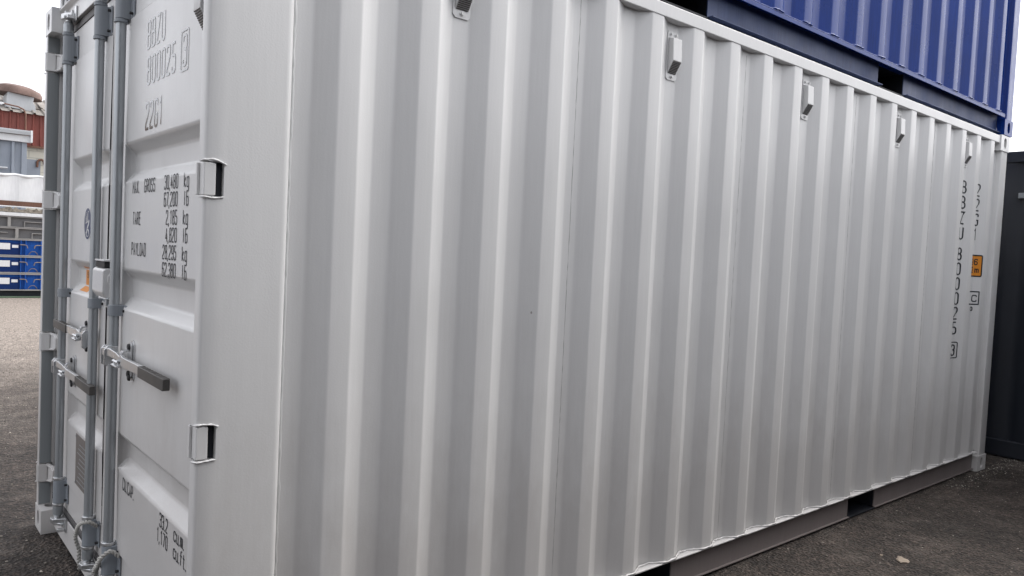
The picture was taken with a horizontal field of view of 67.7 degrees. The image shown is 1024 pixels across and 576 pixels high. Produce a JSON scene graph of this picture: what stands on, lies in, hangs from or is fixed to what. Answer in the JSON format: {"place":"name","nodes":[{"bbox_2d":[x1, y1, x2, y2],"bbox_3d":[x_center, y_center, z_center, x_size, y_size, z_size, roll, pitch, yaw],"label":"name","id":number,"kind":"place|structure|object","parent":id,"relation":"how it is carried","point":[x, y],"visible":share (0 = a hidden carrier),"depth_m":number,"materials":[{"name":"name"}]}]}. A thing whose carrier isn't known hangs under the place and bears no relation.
{"place":"outdoors","nodes":[
{"label":"outdoors","id":0,"kind":"place"},
{"bbox_2d":[0,102,26,135],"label":"street lamp","id":1,"kind":"object","parent":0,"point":[1,103],"visible":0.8,"depth_m":22.41,"materials":[{"name":"grey metal"}]},
{"bbox_2d":[0,83,44,213],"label":"works building","id":2,"kind":"structure","parent":0,"point":[30,101],"depth_m":23.41,"materials":[{"name":"brown metal"}]},
{"bbox_2d":[0,205,54,217],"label":"loading platform","id":3,"kind":"structure","parent":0,"point":[7,210],"depth_m":17.31,"materials":[{"name":"white paint"}]},
{"bbox_2d":[0,173,42,207],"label":"open bin","id":4,"kind":"object","parent":3,"relation":"on","point":[20,190],"visible":0.4,"depth_m":17.58,"materials":[{"name":"white paint"}]},
{"bbox_2d":[0,298,1023,575],"bbox_3d":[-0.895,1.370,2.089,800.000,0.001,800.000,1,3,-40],"label":"ground","id":5,"kind":"structure","parent":0,"point":[890,532],"depth_m":4.44,"materials":[{"name":"grey asphalt"}]},
{"bbox_2d":[0,127,32,212],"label":"metal shed","id":6,"kind":"structure","parent":5,"relation":"on","point":[13,152],"depth_m":21.78,"materials":[{"name":"white paint"}]},
{"bbox_2d":[0,291,40,295],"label":"timber base","id":7,"kind":"object","parent":5,"relation":"on","point":[20,293],"depth_m":17.41,"materials":[{"name":"black paint"}]},
{"bbox_2d":[0,273,40,290],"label":"folded rack","id":8,"kind":"object","parent":7,"relation":"on","point":[18,282],"visible":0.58,"depth_m":17.32,"materials":[{"name":"blue paint"}]},
{"bbox_2d":[0,256,41,273],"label":"folded rack","id":9,"kind":"object","parent":8,"relation":"on","point":[20,264],"visible":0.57,"depth_m":17.30,"materials":[{"name":"blue paint"}]},
{"bbox_2d":[0,238,41,256],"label":"folded rack","id":10,"kind":"object","parent":9,"relation":"on","point":[21,247],"visible":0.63,"depth_m":17.28,"materials":[{"name":"blue paint"}]},
{"bbox_2d":[0,227,41,239],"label":"folded rack","id":11,"kind":"object","parent":10,"relation":"on","point":[19,233],"visible":0.48,"depth_m":17.31,"materials":[{"name":"grey metal"}]},
{"bbox_2d":[0,215,41,228],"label":"folded rack","id":12,"kind":"object","parent":11,"relation":"on","point":[21,222],"visible":0.55,"depth_m":17.30,"materials":[{"name":"grey metal"}]},
{"bbox_2d":[0,296,40,297],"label":"kerb","id":13,"kind":"structure","parent":5,"relation":"on","point":[20,296],"depth_m":17.25,"materials":[{"name":"green paint"}]},
{"bbox_2d":[0,326,1023,575],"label":"grit","id":14,"kind":"object","parent":5,"relation":"on","point":[810,536],"visible":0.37,"depth_m":5.54,"materials":[{"name":"grey gravel"}]},
{"bbox_2d":[35,0,1009,575],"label":"shipping container","id":15,"kind":"object","parent":5,"relation":"on","point":[493,288],"visible":1,"depth_m":2.88,"materials":[{"name":"white metal"}]},
{"bbox_2d":[54,0,115,555],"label":"door","id":16,"kind":"structure","parent":15,"relation":"in","point":[83,70],"depth_m":3.36,"materials":[{"name":"white paint"}]},
{"bbox_2d":[73,520,97,569],"bbox_3d":[-1.748,1.050,3.107,0.141,0.246,0.056,4,3,35],"label":"rope","id":17,"kind":"object","parent":15,"relation":"hanging from","point":[76,529],"visible":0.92,"depth_m":3.12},
{"bbox_2d":[91,549,119,575],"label":"rope","id":18,"kind":"object","parent":15,"relation":"attached to","point":[95,568],"visible":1,"depth_m":2.83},
{"bbox_2d":[113,0,202,575],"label":"door","id":19,"kind":"structure","parent":15,"relation":"in","point":[164,41],"depth_m":2.51,"materials":[{"name":"white paint"}]},
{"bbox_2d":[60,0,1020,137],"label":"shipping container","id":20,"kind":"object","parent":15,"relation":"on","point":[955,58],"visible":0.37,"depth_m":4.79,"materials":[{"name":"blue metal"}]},
{"bbox_2d":[896,556,909,563],"bbox_3d":[2.044,1.425,3.997,0.064,0.019,0.083,3,2,-3],"label":"stone","id":21,"kind":"object","parent":5,"relation":"on","point":[901,559],"visible":1,"depth_m":3.98,"materials":[{"name":"beige stone"}]},
{"bbox_2d":[985,151,1023,460],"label":"shipping container","id":22,"kind":"object","parent":5,"relation":"on","point":[1005,428],"visible":0.03,"depth_m":6.39,"materials":[{"name":"black metal"}]},
{"bbox_2d":[0,0,1023,151],"label":"sky","id":23,"kind":"structure","parent":0,"point":[22,22],"materials":[{"name":"white"}]}
]}

